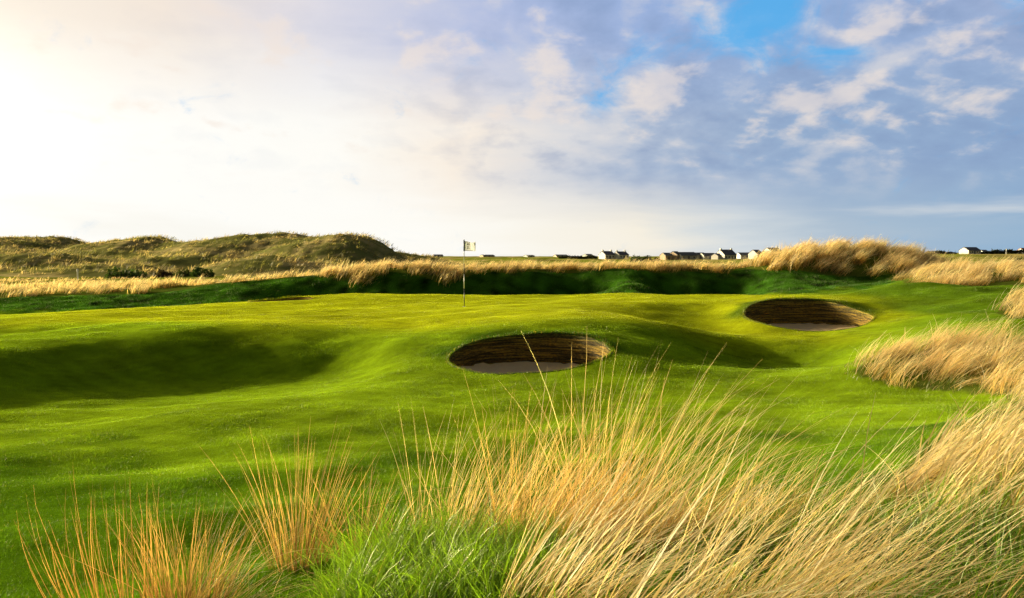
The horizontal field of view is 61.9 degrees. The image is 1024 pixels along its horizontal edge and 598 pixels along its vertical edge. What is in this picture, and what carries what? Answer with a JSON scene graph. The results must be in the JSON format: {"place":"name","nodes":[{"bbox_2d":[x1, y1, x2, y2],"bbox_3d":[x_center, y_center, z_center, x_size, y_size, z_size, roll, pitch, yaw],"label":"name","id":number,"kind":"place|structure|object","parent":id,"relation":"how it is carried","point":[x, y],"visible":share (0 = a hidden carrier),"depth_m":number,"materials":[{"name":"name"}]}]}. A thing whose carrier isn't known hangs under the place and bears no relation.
{"place":"outdoors","nodes":[
{"label":"outdoors","id":0,"kind":"place"},
{"bbox_2d":[0,265,329,297],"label":"golden grass","id":1,"kind":"structure","parent":0,"point":[30,291],"depth_m":46.39,"materials":[{"name":"plant"}]},
{"bbox_2d":[0,231,468,277],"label":"hills","id":2,"kind":"structure","parent":0,"point":[183,262],"depth_m":137.13,"materials":[{"name":"green plant"}]},
{"bbox_2d":[104,266,142,278],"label":"gorse bush","id":3,"kind":"object","parent":2,"relation":"on","point":[110,274],"visible":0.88,"depth_m":91.54,"materials":[{"name":"green plant"}]},
{"bbox_2d":[271,471,614,597],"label":"green grass","id":4,"kind":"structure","parent":0,"point":[384,545],"depth_m":4.32,"materials":[{"name":"green plant"}]},
{"bbox_2d":[0,250,1023,597],"bbox_3d":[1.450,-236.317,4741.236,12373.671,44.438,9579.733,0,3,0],"label":"ground","id":5,"kind":"structure","parent":0,"point":[268,362],"depth_m":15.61,"materials":[{"name":"green plant"}]},
{"bbox_2d":[13,467,162,597],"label":"grass tussock","id":6,"kind":"object","parent":5,"relation":"on","point":[94,583],"depth_m":4.33,"materials":[{"name":"plant"}]},
{"bbox_2d":[130,265,148,277],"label":"gorse bush","id":7,"kind":"object","parent":5,"relation":"on","point":[143,273],"visible":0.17,"depth_m":93.91,"materials":[{"name":"green plant"}]},
{"bbox_2d":[152,268,172,277],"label":"gorse bush","id":8,"kind":"object","parent":5,"relation":"on","point":[161,273],"visible":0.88,"depth_m":91.72,"materials":[{"name":"green plant"}]},
{"bbox_2d":[54,490,284,597],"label":"grass tussock","id":9,"kind":"object","parent":5,"relation":"on","point":[183,587],"depth_m":4.43,"materials":[{"name":"plant"}]},
{"bbox_2d":[171,269,191,276],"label":"gorse bush","id":10,"kind":"object","parent":5,"relation":"on","point":[180,273],"visible":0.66,"depth_m":95.52,"materials":[{"name":"green plant"}]},
{"bbox_2d":[190,266,215,276],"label":"gorse bush","id":11,"kind":"object","parent":5,"relation":"on","point":[197,273],"visible":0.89,"depth_m":93.66,"materials":[{"name":"green plant"}]},
{"bbox_2d":[186,488,354,597],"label":"grass tussock","id":12,"kind":"object","parent":5,"relation":"on","point":[255,572],"depth_m":4.39,"materials":[{"name":"plant"}]},
{"bbox_2d":[246,295,314,301],"bbox_3d":[-8.919,0.163,33.057,2.635,0.636,2.250,0,3,0],"label":"sand bunker","id":13,"kind":"object","parent":5,"relation":"on","point":[298,297],"visible":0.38,"depth_m":33.93},
{"bbox_2d":[199,415,409,573],"bbox_3d":[-1.218,1.176,5.057,1.247,0.942,0.779,-1,3,-14],"label":"grass tussock","id":14,"kind":"object","parent":5,"relation":"on","point":[293,539],"depth_m":5.07,"materials":[{"name":"plant"}]},
{"bbox_2d":[293,454,441,560],"bbox_3d":[-0.844,1.290,5.245,0.924,0.675,0.749,0,3,0],"label":"grass tussock","id":15,"kind":"object","parent":5,"relation":"on","point":[369,503],"depth_m":5.20,"materials":[{"name":"plant"}]},
{"bbox_2d":[432,254,442,256],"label":"house","id":16,"kind":"structure","parent":5,"relation":"on","point":[437,255],"depth_m":617.88,"materials":[{"name":"beige stone"}]},
{"bbox_2d":[463,240,475,306],"bbox_3d":[-1.459,-0.820,28.998,0.444,2.405,0.108,0,3,0],"label":"golf flag","id":17,"kind":"object","parent":5,"relation":"on","point":[469,246],"visible":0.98,"depth_m":28.95,"materials":[{"name":"white fabric"}]},
{"bbox_2d":[480,255,494,256],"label":"house","id":18,"kind":"structure","parent":5,"relation":"on","point":[487,255],"depth_m":603.65,"materials":[{"name":"beige stone"}]},
{"bbox_2d":[0,254,1001,290],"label":"rough grass","id":19,"kind":"structure","parent":5,"relation":"on","point":[188,283],"depth_m":50.08,"materials":[{"name":"plant"}]},
{"bbox_2d":[381,391,647,543],"bbox_3d":[0.008,1.085,5.159,1.700,1.050,1.121,0,3,0],"label":"grass tussock","id":20,"kind":"object","parent":5,"relation":"on","point":[487,497],"depth_m":5.25,"materials":[{"name":"plant"}]},
{"bbox_2d":[444,329,615,374],"bbox_3d":[0.415,1.216,18.429,3.830,0.921,3.396,0,3,0],"label":"sand bunker","id":21,"kind":"object","parent":5,"relation":"on","point":[512,353],"visible":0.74,"depth_m":19.65},
{"bbox_2d":[314,256,751,287],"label":"golden grass","id":22,"kind":"structure","parent":5,"relation":"on","point":[381,266],"depth_m":45.75,"materials":[{"name":"plant"}]},
{"bbox_2d":[553,254,567,256],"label":"house","id":23,"kind":"structure","parent":5,"relation":"on","point":[557,255],"depth_m":606.67,"materials":[{"name":"beige stone"}]},
{"bbox_2d":[399,363,732,553],"bbox_3d":[0.406,1.007,5.081,1.778,1.199,1.326,1,3,14],"label":"grass tussock","id":24,"kind":"object","parent":5,"relation":"on","point":[550,475],"depth_m":5.14,"materials":[{"name":"plant"}]},
{"bbox_2d":[558,255,597,258],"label":"field hedge","id":25,"kind":"object","parent":5,"relation":"on","point":[580,257],"visible":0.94,"depth_m":419.05,"materials":[{"name":"green plant"}]},
{"bbox_2d":[154,406,1023,597],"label":"dry thatch","id":26,"kind":"object","parent":5,"relation":"on","point":[777,538],"visible":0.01,"depth_m":5.09,"materials":[{"name":"plant"}]},
{"bbox_2d":[598,249,614,258],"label":"cottage","id":27,"kind":"structure","parent":5,"relation":"on","point":[603,254],"depth_m":397.85,"materials":[{"name":"paint"}]},
{"bbox_2d":[614,250,628,258],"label":"cottage","id":28,"kind":"structure","parent":5,"relation":"on","point":[623,254],"depth_m":397.77,"materials":[{"name":"stone"}]},
{"bbox_2d":[630,254,653,261],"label":"gorse bush","id":29,"kind":"object","parent":5,"relation":"on","point":[639,258],"visible":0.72,"depth_m":298.45,"materials":[{"name":"green plant"}]},
{"bbox_2d":[498,418,810,597],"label":"grass tussock","id":30,"kind":"object","parent":5,"relation":"on","point":[559,591],"depth_m":3.80,"materials":[{"name":"plant"}]},
{"bbox_2d":[659,253,672,259],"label":"stone shed","id":31,"kind":"structure","parent":5,"relation":"on","point":[664,256],"depth_m":378.00,"materials":[{"name":"white paint"}]},
{"bbox_2d":[670,251,679,259],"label":"stone barn","id":32,"kind":"structure","parent":5,"relation":"on","point":[676,254],"depth_m":377.73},
{"bbox_2d":[509,339,843,568],"bbox_3d":[0.998,0.892,5.136,2.150,1.445,1.947,0,3,0],"label":"grass tussock","id":33,"kind":"object","parent":5,"relation":"on","point":[662,481],"depth_m":5.17,"materials":[{"name":"plant"}]},
{"bbox_2d":[678,252,696,259],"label":"farm shed","id":34,"kind":"structure","parent":5,"relation":"on","point":[687,255],"depth_m":376.96,"materials":[{"name":"white paint"}]},
{"bbox_2d":[695,252,703,258],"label":"farm shed","id":35,"kind":"structure","parent":5,"relation":"on","point":[698,254],"depth_m":389.02,"materials":[{"name":"white paint"}]},
{"bbox_2d":[700,253,713,258],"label":"farm shed","id":36,"kind":"structure","parent":5,"relation":"on","point":[706,256],"depth_m":386.84,"materials":[{"name":"white paint"}]},
{"bbox_2d":[711,253,721,258],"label":"cottage annex","id":37,"kind":"object","parent":5,"relation":"on","point":[716,256],"visible":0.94,"depth_m":382.24,"materials":[{"name":"paint"}]},
{"bbox_2d":[717,248,736,258],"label":"cottage","id":38,"kind":"structure","parent":5,"relation":"on","point":[729,254],"depth_m":387.20,"materials":[{"name":"stone"}]},
{"bbox_2d":[737,252,748,258],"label":"bungalow","id":39,"kind":"object","parent":5,"relation":"on","point":[742,255],"visible":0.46,"depth_m":407.23,"materials":[{"name":"white paint"}]},
{"bbox_2d":[748,250,761,258],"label":"cottage","id":40,"kind":"structure","parent":5,"relation":"on","point":[751,253],"depth_m":393.23,"materials":[{"name":"paint"}]},
{"bbox_2d":[762,247,780,252],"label":"cottage","id":41,"kind":"structure","parent":5,"relation":"on","point":[768,249],"depth_m":392.83,"materials":[{"name":"paint"}]},
{"bbox_2d":[584,408,961,597],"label":"grass tussock","id":42,"kind":"object","parent":5,"relation":"on","point":[671,573],"depth_m":3.28,"materials":[{"name":"plant"}]},
{"bbox_2d":[740,296,876,331],"bbox_3d":[9.448,0.506,27.284,4.288,1.075,3.983,0,3,0],"label":"sand bunker","id":43,"kind":"object","parent":5,"relation":"on","point":[804,314],"visible":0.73,"depth_m":28.71},
{"bbox_2d":[665,404,1020,597],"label":"grass tussock","id":44,"kind":"object","parent":5,"relation":"on","point":[800,579],"depth_m":3.67,"materials":[{"name":"plant"}]},
{"bbox_2d":[772,393,1023,597],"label":"grass tussock","id":45,"kind":"object","parent":5,"relation":"on","point":[958,592],"depth_m":3.94,"materials":[{"name":"plant"}]},
{"bbox_2d":[925,249,956,253],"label":"field hedge","id":46,"kind":"object","parent":5,"relation":"on","point":[942,252],"visible":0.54,"depth_m":394.77,"materials":[{"name":"green plant"}]},
{"bbox_2d":[862,378,1023,552],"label":"foreground grass","id":47,"kind":"structure","parent":5,"relation":"on","point":[996,438],"depth_m":5.91,"materials":[{"name":"plant"}]},
{"bbox_2d":[888,253,1023,285],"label":"golden grass","id":48,"kind":"structure","parent":5,"relation":"on","point":[967,272],"depth_m":36.55,"materials":[{"name":"plant"}]},
{"bbox_2d":[958,247,981,253],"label":"cottage","id":49,"kind":"structure","parent":5,"relation":"on","point":[970,250],"depth_m":393.64,"materials":[{"name":"paint"}]},
{"bbox_2d":[965,512,1023,597],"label":"grass tussock","id":50,"kind":"object","parent":5,"relation":"on","point":[1009,588],"depth_m":3.24,"materials":[{"name":"plant"}]},
{"bbox_2d":[981,248,1023,253],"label":"field hedge","id":51,"kind":"object","parent":5,"relation":"on","point":[1001,251],"visible":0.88,"depth_m":394.79,"materials":[{"name":"green plant"}]},
{"bbox_2d":[1006,256,1023,261],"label":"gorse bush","id":52,"kind":"object","parent":5,"relation":"on","point":[1017,258],"visible":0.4,"depth_m":189.48,"materials":[{"name":"beige plant"}]},
{"bbox_2d":[0,0,1023,255],"label":"sky","id":53,"kind":"structure","parent":0,"point":[422,127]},
{"bbox_2d":[256,441,1023,597],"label":"tall grass","id":54,"kind":"structure","parent":0,"point":[971,540],"depth_m":4.54,"materials":[{"name":"beige plant"}]},
{"bbox_2d":[425,418,918,582],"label":"foreground grass","id":55,"kind":"structure","parent":0,"point":[734,515],"depth_m":5.25,"materials":[{"name":"plant"}]},
{"bbox_2d":[736,234,954,278],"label":"golden grass","id":56,"kind":"structure","parent":0,"point":[830,253],"depth_m":45.26,"materials":[{"name":"plant"}]},
{"bbox_2d":[829,339,1023,399],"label":"semi rough grass","id":57,"kind":"structure","parent":0,"point":[855,364],"depth_m":15.19,"materials":[{"name":"plant"}]},
{"bbox_2d":[848,310,1023,404],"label":"golden grass","id":58,"kind":"structure","parent":0,"point":[957,360],"depth_m":15.73,"materials":[{"name":"plant"}]},
{"bbox_2d":[901,392,1023,468],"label":"semi rough grass","id":59,"kind":"structure","parent":0,"point":[1003,406],"depth_m":9.44,"materials":[{"name":"plant"}]},
{"bbox_2d":[987,286,1023,318],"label":"golden grass","id":60,"kind":"structure","parent":0,"point":[1019,307],"depth_m":25.54,"materials":[{"name":"plant"}]}
]}

